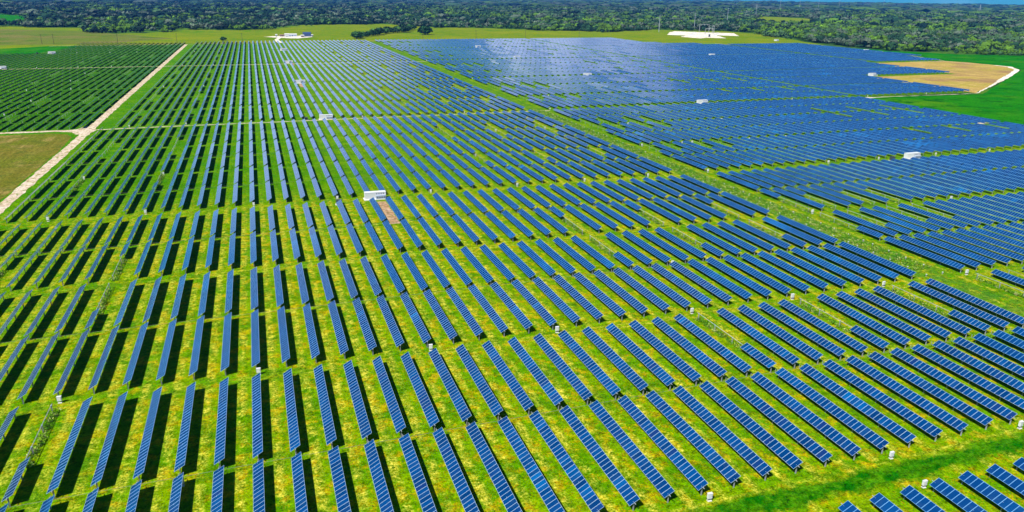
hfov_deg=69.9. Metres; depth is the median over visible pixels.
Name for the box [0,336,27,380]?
solar tracker
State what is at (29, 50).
pasture
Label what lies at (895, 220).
solar tracker
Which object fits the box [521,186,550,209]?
solar tracker
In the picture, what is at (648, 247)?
solar tracker
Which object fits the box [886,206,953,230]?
solar tracker
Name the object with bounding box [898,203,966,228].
solar tracker
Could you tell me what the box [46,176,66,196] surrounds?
solar tracker
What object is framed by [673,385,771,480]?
solar tracker
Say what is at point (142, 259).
solar tracker
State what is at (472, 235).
solar tracker
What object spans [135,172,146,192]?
solar tracker
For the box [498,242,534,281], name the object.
solar tracker
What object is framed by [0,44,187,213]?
road
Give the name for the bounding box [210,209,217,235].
solar tracker
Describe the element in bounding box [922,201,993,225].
solar tracker
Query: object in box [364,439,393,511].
solar tracker
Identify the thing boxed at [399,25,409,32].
broadleaf tree
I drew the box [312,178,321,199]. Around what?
solar tracker
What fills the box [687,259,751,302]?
solar tracker
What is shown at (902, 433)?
solar tracker
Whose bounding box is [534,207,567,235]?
solar tracker
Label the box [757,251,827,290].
solar tracker
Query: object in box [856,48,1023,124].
pasture
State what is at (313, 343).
solar tracker
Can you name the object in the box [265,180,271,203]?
solar tracker
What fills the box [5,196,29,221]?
solar tracker
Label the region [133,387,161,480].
solar tracker
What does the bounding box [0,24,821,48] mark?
meadow
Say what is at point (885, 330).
solar tracker
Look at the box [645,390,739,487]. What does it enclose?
solar tracker
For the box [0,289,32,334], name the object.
solar tracker
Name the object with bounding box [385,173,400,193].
solar tracker
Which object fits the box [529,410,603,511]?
solar tracker
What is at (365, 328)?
solar tracker
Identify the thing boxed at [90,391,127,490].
solar tracker
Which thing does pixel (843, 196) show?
solar tracker
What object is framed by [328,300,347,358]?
solar tracker
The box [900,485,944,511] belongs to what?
solar tracker
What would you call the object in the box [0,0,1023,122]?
ground
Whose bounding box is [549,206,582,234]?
solar tracker
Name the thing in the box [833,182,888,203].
solar tracker
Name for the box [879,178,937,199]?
solar tracker
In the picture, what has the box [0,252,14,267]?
solar tracker
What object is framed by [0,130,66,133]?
road
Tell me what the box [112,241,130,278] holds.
solar tracker
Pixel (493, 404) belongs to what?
solar tracker
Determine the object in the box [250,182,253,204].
solar tracker
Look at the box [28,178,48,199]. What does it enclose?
solar tracker
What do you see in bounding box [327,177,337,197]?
solar tracker
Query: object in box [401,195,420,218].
solar tracker
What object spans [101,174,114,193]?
solar tracker
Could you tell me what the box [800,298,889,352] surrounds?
solar tracker
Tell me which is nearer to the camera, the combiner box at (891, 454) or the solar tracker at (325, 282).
the combiner box at (891, 454)
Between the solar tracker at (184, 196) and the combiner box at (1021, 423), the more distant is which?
the solar tracker at (184, 196)
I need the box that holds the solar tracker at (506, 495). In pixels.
[465,421,521,511]
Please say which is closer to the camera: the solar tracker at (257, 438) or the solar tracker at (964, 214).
the solar tracker at (257, 438)
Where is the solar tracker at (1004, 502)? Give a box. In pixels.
[958,471,1023,511]
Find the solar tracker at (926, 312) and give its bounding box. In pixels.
[872,286,971,337]
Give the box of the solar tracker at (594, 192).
[577,182,610,203]
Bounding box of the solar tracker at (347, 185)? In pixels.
[341,176,353,195]
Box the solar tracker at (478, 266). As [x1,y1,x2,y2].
[460,246,492,284]
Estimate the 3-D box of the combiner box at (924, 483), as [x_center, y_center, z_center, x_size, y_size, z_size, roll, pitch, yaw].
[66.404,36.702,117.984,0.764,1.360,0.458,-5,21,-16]
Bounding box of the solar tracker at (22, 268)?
[7,249,39,290]
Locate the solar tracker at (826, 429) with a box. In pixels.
[751,372,860,459]
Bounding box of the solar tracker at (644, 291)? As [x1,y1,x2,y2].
[613,267,668,313]
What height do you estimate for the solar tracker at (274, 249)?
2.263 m
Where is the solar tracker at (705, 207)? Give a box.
[680,195,725,220]
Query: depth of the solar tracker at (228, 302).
187.45 m
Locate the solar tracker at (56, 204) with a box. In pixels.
[46,193,67,216]
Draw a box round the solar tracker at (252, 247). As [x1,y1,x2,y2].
[250,231,256,264]
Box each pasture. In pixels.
[0,14,23,22]
[0,46,78,53]
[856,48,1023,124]
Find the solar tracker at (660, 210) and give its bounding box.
[639,198,680,224]
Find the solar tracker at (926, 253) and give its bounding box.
[884,236,964,272]
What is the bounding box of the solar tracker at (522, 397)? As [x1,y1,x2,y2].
[482,341,533,414]
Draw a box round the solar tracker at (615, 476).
[559,405,639,510]
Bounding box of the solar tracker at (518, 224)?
[502,210,533,239]
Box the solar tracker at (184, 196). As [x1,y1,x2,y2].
[179,186,188,209]
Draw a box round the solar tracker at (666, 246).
[638,229,688,263]
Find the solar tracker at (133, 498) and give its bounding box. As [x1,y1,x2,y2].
[125,480,141,511]
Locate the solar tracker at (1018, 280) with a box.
[991,269,1023,285]
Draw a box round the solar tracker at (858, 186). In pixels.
[844,181,899,203]
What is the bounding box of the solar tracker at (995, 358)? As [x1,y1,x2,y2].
[953,337,1023,376]
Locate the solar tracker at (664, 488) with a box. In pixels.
[589,400,673,502]
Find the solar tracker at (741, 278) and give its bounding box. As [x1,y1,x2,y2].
[705,257,770,299]
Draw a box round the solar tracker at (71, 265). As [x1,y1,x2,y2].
[59,245,85,285]
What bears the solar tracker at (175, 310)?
on the field at (840, 477)
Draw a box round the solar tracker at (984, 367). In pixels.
[933,340,1023,395]
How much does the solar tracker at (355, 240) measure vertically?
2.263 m
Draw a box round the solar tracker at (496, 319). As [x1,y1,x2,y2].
[468,284,507,336]
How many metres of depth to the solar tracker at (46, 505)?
109.35 m
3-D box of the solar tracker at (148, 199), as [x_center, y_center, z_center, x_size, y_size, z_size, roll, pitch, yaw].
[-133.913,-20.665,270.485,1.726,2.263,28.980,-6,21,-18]
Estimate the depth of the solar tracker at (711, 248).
223.50 m
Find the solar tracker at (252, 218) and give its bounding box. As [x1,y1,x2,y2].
[250,206,254,231]
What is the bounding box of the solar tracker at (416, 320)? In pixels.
[400,292,430,347]
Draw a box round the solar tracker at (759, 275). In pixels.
[723,255,790,296]
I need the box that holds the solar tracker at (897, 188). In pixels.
[867,179,925,198]
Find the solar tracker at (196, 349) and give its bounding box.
[189,315,204,379]
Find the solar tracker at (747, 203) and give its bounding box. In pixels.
[721,191,769,216]
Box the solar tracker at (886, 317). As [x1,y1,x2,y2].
[836,291,931,344]
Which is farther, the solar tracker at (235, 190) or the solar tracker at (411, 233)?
the solar tracker at (235, 190)
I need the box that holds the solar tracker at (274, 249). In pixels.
[270,230,278,261]
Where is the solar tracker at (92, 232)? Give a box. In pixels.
[82,217,103,249]
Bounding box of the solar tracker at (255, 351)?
[251,309,259,367]
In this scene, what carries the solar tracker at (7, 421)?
on the field at (840, 477)
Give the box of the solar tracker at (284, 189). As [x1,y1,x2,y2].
[281,180,287,202]
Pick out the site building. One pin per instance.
(306, 34)
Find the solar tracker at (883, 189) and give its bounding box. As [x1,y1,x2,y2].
[856,180,912,199]
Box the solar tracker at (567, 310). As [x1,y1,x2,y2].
[532,277,579,326]
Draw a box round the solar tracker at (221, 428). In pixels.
[214,377,227,466]
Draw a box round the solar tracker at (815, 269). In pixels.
[774,249,845,288]
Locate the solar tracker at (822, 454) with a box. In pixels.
[725,376,832,466]
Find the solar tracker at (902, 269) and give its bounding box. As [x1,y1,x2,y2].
[838,242,915,279]
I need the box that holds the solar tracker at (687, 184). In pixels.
[667,175,707,196]
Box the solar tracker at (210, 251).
[205,235,214,270]
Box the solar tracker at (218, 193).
[215,184,221,207]
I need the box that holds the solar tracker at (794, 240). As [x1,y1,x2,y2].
[748,219,806,249]
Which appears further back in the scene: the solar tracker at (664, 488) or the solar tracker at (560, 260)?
the solar tracker at (560, 260)
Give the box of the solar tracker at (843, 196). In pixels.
[809,184,863,204]
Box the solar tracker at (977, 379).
[911,344,1023,408]
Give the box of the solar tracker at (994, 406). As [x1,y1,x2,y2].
[890,348,1016,423]
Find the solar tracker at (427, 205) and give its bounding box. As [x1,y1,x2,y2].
[417,194,437,219]
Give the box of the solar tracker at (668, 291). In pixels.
[632,265,690,310]
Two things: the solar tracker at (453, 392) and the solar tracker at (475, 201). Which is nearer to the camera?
the solar tracker at (453, 392)
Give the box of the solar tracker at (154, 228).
[148,213,161,240]
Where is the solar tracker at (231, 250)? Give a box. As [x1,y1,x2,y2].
[228,233,235,268]
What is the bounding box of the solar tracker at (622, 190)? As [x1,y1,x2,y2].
[603,180,638,202]
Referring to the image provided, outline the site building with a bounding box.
[302,32,310,36]
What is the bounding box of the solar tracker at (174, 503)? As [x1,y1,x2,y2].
[168,472,183,511]
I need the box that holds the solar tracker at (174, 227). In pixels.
[169,212,180,242]
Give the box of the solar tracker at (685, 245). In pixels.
[655,227,706,259]
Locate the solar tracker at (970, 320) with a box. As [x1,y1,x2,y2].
[892,285,989,334]
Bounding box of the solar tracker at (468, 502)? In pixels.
[433,427,479,511]
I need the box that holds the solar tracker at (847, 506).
[838,501,860,511]
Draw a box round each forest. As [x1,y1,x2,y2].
[0,1,1023,28]
[0,15,1023,54]
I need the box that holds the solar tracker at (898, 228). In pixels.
[847,210,911,235]
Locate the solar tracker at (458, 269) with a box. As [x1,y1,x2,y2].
[441,248,471,287]
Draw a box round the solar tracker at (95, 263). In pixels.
[84,244,107,283]
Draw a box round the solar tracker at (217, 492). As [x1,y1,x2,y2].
[211,465,223,511]
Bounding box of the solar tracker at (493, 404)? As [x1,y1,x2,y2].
[456,344,502,419]
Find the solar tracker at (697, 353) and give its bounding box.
[652,317,726,380]
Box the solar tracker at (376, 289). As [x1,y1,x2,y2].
[360,256,381,296]
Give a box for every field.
[0,37,1023,511]
[0,39,1023,511]
[0,134,71,199]
[876,61,1013,92]
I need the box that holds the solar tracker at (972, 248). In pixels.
[927,231,1010,265]
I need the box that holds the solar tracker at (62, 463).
[46,396,92,498]
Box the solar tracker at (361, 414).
[343,360,371,442]
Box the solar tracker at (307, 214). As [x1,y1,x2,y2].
[302,202,312,227]
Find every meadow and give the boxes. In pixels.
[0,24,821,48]
[0,29,172,44]
[758,17,811,22]
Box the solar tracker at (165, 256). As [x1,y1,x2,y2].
[158,238,172,273]
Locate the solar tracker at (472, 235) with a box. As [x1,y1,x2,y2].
[452,214,478,244]
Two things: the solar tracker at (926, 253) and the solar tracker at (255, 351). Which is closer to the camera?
the solar tracker at (255, 351)
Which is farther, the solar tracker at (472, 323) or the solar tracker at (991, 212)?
the solar tracker at (991, 212)
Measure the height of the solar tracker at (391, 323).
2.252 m
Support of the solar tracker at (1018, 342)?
on the field at (840, 477)
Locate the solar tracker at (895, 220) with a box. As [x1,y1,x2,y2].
[859,207,926,234]
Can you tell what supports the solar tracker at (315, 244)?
on the field at (840, 477)
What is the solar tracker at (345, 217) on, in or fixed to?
on the field at (840, 477)
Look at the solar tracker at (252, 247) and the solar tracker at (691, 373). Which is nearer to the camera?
the solar tracker at (691, 373)
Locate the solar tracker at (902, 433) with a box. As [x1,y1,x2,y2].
[799,363,915,447]
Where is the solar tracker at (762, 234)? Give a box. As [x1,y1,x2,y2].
[732,219,789,251]
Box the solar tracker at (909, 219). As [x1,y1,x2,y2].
[872,206,939,232]
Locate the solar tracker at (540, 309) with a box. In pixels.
[512,279,556,329]
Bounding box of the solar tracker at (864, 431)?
[775,367,888,453]
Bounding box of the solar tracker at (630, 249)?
[605,232,652,265]
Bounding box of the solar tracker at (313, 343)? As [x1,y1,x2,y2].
[303,303,319,362]
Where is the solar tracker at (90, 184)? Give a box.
[82,175,98,196]
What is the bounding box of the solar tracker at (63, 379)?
[53,328,89,395]
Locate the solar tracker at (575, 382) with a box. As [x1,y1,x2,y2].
[533,333,591,404]
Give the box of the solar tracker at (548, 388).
[508,337,562,409]
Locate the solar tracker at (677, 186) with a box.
[655,176,694,194]
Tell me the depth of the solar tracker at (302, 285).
192.80 m
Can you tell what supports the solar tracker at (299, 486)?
on the field at (840, 477)
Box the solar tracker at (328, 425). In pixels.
[314,364,336,447]
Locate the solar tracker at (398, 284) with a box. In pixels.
[381,254,404,294]
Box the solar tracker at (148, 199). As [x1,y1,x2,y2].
[142,188,154,209]
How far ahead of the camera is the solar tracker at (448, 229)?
237.98 m
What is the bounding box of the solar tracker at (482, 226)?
[468,213,497,239]
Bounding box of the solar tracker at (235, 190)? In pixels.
[232,183,237,202]
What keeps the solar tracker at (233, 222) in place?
on the field at (840, 477)
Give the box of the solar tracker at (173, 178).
[169,170,178,190]
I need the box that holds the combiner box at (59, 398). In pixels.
[56,396,61,403]
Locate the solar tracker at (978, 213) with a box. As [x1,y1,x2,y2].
[935,199,1006,223]
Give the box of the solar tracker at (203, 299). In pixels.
[198,272,209,316]
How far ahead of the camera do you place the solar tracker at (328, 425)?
136.11 m
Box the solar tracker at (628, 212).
[609,201,649,227]
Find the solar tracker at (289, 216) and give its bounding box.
[285,203,293,228]
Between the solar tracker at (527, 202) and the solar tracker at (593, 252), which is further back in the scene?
the solar tracker at (527, 202)
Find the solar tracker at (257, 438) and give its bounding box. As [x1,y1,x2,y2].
[252,373,262,460]
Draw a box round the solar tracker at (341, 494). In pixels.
[328,446,350,511]
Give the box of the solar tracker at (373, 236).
[364,222,382,254]
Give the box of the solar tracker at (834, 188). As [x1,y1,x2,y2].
[821,183,874,204]
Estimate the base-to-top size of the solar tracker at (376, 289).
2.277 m
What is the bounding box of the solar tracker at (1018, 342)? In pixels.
[992,330,1023,352]
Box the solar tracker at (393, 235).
[383,220,402,252]
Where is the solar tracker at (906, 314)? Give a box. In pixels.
[854,288,950,341]
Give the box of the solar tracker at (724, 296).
[669,261,731,304]
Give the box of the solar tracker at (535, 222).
[517,209,550,235]
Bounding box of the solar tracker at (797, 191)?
[784,186,835,207]
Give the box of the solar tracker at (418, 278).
[401,252,427,291]
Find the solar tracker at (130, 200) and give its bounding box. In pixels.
[123,189,137,212]
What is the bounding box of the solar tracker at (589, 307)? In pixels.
[553,274,602,322]
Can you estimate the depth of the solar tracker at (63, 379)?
151.05 m
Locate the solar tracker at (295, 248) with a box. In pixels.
[289,228,299,262]
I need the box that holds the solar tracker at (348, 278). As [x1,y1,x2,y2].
[339,258,357,299]
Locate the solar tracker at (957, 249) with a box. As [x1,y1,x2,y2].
[914,233,995,268]
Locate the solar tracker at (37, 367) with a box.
[17,332,59,403]
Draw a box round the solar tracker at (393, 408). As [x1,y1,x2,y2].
[373,356,405,436]
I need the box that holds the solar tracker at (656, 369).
[606,323,674,389]
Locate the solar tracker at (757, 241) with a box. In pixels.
[717,221,773,253]
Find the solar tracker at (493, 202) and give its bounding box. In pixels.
[478,189,503,213]
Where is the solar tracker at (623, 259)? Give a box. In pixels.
[590,235,633,269]
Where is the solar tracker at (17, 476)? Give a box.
[1,404,52,506]
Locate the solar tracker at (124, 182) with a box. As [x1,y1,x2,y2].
[118,173,130,193]
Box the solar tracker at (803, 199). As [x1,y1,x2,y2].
[772,187,824,210]
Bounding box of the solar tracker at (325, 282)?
[317,261,333,302]
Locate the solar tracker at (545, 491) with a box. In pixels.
[498,416,564,511]
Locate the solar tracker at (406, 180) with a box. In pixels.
[399,172,415,192]
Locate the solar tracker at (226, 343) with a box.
[221,312,231,375]
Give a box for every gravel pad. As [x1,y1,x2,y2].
[268,36,307,37]
[667,31,737,37]
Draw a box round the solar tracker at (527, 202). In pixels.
[507,187,535,207]
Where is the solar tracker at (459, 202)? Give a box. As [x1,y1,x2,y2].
[448,191,470,213]
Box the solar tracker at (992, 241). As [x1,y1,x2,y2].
[956,228,1023,254]
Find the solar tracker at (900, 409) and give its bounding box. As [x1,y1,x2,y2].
[823,359,942,440]
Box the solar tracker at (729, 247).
[687,224,740,256]
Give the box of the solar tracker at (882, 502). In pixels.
[870,493,902,511]
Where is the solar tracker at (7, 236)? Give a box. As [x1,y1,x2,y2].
[0,224,19,250]
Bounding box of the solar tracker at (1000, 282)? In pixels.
[976,273,1023,295]
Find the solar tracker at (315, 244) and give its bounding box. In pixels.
[309,226,320,258]
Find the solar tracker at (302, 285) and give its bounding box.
[296,262,308,304]
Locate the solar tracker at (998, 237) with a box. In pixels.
[969,226,1023,247]
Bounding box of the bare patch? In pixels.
[377,201,399,223]
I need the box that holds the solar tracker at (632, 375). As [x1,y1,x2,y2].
[582,326,647,394]
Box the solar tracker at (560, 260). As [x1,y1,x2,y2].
[535,239,575,276]
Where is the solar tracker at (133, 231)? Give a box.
[126,215,142,245]
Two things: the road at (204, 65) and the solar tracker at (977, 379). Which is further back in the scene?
the road at (204, 65)
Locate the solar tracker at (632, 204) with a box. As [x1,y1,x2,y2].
[624,200,663,224]
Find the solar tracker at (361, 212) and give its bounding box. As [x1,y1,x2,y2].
[353,199,367,222]
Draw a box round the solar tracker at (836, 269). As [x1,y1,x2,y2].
[790,247,864,285]
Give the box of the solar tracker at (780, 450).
[699,381,801,472]
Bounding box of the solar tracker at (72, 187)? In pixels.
[64,176,81,197]
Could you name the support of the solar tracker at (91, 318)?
on the field at (840, 477)
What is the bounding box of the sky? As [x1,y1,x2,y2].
[691,0,1023,4]
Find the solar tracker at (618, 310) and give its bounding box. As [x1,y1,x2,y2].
[573,272,625,319]
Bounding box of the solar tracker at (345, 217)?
[336,200,349,224]
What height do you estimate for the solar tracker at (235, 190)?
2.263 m
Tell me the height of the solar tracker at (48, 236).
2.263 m
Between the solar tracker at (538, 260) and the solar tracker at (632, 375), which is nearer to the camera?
the solar tracker at (632, 375)
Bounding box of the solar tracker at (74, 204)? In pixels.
[64,193,84,217]
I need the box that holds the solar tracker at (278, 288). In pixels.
[273,265,283,306]
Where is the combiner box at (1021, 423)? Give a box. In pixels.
[1017,420,1023,428]
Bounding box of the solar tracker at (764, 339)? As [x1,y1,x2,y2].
[717,308,798,367]
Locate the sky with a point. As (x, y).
(1019, 2)
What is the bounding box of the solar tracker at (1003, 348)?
[973,333,1023,361]
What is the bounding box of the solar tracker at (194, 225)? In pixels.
[189,210,199,237]
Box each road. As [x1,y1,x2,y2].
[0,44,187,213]
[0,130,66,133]
[38,61,421,68]
[59,126,95,134]
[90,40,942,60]
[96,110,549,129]
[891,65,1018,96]
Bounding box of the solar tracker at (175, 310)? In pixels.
[170,274,185,319]
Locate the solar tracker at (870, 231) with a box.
[819,212,882,240]
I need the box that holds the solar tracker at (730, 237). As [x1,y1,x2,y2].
[702,222,757,254]
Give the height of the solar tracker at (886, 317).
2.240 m
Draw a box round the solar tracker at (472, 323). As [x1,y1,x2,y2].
[446,287,482,339]
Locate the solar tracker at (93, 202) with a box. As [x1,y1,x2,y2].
[84,192,101,216]
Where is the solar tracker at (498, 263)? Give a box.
[480,244,514,283]
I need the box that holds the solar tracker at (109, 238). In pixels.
[105,216,122,247]
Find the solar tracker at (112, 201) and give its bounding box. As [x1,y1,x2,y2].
[104,190,120,214]
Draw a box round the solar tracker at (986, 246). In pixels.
[941,230,1023,263]
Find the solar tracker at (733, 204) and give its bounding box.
[708,193,754,217]
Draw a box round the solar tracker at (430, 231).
[418,217,440,245]
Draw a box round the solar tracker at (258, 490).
[253,459,264,511]
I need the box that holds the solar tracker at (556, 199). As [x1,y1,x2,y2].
[535,185,565,208]
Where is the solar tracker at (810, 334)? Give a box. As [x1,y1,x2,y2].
[758,302,844,359]
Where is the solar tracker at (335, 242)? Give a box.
[327,224,341,258]
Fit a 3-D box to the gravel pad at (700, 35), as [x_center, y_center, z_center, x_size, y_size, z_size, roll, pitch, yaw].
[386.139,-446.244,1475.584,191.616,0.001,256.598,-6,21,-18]
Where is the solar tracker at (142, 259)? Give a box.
[134,240,151,278]
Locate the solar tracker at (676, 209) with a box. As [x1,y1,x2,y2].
[653,197,696,223]
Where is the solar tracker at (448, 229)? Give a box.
[435,215,460,243]
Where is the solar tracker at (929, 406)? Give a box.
[846,355,967,435]
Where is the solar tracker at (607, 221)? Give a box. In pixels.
[580,203,617,231]
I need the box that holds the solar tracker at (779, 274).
[740,253,809,294]
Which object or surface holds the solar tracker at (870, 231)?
on the field at (840, 477)
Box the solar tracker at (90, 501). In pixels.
[82,487,98,511]
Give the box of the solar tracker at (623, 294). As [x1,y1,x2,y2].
[593,270,647,316]
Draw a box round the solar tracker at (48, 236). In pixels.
[37,221,61,253]
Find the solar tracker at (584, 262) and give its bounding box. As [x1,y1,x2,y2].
[553,237,594,274]
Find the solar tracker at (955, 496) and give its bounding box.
[930,478,986,511]
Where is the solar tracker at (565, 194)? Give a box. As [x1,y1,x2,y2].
[549,184,580,207]
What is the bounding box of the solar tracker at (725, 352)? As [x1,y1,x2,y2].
[674,314,751,376]
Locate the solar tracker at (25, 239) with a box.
[12,222,41,255]
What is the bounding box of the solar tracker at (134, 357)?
[122,322,147,388]
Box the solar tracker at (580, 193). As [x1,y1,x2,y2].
[563,183,595,205]
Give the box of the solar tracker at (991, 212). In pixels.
[947,198,1018,222]
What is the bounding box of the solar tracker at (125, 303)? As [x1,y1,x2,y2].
[114,279,136,329]
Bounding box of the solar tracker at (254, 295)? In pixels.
[250,267,257,309]
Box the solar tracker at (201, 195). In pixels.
[197,184,205,207]
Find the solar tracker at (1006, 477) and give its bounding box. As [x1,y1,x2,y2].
[986,464,1023,494]
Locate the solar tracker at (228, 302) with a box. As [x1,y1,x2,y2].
[225,269,233,313]
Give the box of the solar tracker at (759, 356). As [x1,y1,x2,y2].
[697,312,775,371]
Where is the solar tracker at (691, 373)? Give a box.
[629,320,700,385]
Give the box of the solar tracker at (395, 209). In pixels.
[385,196,403,219]
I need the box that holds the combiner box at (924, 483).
[921,479,927,488]
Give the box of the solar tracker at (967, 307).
[908,281,1008,330]
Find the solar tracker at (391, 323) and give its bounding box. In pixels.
[376,295,403,350]
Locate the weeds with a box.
[0,109,1023,467]
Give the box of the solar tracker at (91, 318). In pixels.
[84,283,109,331]
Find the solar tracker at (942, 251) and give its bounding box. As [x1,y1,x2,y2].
[899,235,980,270]
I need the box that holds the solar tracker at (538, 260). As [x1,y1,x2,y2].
[517,241,555,278]
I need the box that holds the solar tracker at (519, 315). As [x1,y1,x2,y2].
[490,282,532,332]
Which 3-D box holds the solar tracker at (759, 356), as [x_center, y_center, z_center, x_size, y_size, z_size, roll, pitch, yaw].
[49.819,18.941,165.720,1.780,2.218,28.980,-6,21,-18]
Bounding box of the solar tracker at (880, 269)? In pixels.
[822,243,898,281]
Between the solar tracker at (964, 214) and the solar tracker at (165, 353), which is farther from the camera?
the solar tracker at (964, 214)
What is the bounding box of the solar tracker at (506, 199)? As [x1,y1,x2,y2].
[492,188,518,212]
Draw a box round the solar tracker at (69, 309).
[54,283,86,336]
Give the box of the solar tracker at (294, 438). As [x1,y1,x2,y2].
[283,368,299,452]
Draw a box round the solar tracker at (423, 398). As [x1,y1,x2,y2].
[401,352,438,431]
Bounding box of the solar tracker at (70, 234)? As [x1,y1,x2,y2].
[60,219,82,251]
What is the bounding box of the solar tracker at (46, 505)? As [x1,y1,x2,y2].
[39,495,54,511]
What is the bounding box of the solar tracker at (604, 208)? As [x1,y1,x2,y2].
[595,202,633,229]
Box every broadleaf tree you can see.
[350,31,362,38]
[370,30,377,35]
[389,27,398,32]
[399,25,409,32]
[417,26,432,34]
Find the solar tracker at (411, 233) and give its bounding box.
[400,218,421,248]
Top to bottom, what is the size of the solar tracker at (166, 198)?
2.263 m
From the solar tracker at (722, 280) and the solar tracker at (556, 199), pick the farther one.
the solar tracker at (556, 199)
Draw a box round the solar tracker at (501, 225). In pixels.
[485,211,514,237]
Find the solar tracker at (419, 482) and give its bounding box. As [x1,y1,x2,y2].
[399,433,436,511]
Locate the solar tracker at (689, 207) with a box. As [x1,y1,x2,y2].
[666,196,711,218]
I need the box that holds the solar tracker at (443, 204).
[432,193,454,215]
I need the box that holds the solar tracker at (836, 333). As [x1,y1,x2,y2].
[778,299,867,355]
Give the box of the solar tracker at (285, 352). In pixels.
[277,306,289,366]
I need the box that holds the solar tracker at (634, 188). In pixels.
[617,179,652,198]
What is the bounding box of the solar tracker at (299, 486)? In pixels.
[291,452,307,511]
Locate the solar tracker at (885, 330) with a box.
[817,293,909,348]
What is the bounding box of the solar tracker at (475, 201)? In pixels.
[463,190,487,215]
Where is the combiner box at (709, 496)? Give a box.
[707,492,712,501]
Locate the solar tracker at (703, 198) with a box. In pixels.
[694,194,739,218]
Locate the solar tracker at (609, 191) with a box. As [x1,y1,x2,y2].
[590,181,624,203]
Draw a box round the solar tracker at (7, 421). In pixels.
[0,407,18,439]
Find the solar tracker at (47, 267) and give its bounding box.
[33,247,62,288]
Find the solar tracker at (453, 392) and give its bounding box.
[429,348,471,425]
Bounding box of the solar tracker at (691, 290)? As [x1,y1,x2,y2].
[651,263,711,307]
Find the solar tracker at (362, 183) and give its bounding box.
[356,175,368,191]
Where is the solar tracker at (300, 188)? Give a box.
[296,179,304,197]
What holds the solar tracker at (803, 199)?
on the field at (840, 477)
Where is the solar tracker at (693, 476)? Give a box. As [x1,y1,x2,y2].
[617,395,707,494]
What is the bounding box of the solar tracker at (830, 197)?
[796,185,850,206]
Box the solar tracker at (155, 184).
[152,172,161,191]
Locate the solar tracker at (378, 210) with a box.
[369,197,385,221]
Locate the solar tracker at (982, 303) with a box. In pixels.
[925,278,1023,327]
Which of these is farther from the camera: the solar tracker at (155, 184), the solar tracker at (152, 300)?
the solar tracker at (155, 184)
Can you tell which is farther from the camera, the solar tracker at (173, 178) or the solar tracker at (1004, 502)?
the solar tracker at (173, 178)
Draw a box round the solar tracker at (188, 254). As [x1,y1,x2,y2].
[182,237,193,273]
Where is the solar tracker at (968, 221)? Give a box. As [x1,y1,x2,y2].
[911,203,980,227]
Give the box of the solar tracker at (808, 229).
[777,215,837,245]
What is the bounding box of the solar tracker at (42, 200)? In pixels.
[25,196,47,221]
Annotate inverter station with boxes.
[319,114,332,119]
[363,190,386,200]
[696,100,707,103]
[904,152,921,159]
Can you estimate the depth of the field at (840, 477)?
182.57 m
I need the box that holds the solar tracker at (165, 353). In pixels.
[156,318,176,384]
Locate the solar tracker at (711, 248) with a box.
[672,228,723,258]
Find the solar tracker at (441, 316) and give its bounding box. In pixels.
[423,289,456,343]
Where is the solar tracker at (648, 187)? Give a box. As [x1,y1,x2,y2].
[630,178,666,199]
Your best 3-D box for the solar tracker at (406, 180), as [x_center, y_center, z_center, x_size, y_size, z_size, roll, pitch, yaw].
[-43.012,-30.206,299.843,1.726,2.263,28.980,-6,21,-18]
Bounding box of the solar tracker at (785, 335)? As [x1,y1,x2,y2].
[738,304,822,363]
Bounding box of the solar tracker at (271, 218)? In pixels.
[268,205,274,230]
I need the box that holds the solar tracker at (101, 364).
[88,325,118,393]
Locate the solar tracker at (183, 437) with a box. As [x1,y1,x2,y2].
[174,382,195,473]
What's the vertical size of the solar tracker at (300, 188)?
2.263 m
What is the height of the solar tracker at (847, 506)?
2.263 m
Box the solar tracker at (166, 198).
[160,187,171,211]
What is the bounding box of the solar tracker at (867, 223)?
[832,210,897,237]
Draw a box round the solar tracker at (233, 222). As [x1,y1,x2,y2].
[230,207,236,233]
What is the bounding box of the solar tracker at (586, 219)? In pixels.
[564,204,601,229]
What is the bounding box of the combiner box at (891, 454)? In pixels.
[889,451,894,459]
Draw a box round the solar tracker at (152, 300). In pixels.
[142,276,161,326]
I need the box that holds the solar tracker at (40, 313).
[24,286,59,338]
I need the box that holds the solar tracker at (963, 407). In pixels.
[868,352,992,429]
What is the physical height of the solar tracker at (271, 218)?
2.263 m
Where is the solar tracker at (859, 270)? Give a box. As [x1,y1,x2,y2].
[806,245,881,283]
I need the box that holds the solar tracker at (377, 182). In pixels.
[370,174,384,189]
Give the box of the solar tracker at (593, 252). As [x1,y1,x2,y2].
[570,235,614,270]
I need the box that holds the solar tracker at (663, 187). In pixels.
[642,177,680,198]
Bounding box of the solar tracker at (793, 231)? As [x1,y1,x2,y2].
[762,217,822,246]
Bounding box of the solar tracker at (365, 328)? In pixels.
[352,298,376,354]
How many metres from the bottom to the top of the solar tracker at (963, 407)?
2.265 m
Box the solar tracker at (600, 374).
[558,330,620,399]
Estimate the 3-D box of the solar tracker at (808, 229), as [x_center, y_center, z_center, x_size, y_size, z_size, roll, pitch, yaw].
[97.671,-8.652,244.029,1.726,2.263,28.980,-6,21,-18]
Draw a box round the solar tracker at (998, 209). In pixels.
[959,197,1023,218]
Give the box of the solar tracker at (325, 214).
[320,201,331,225]
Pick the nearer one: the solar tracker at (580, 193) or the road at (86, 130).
the solar tracker at (580, 193)
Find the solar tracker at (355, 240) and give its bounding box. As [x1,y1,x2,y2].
[346,223,362,256]
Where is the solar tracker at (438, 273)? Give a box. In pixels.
[421,250,449,289]
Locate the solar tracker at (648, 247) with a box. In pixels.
[621,230,670,265]
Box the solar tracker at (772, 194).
[759,188,809,212]

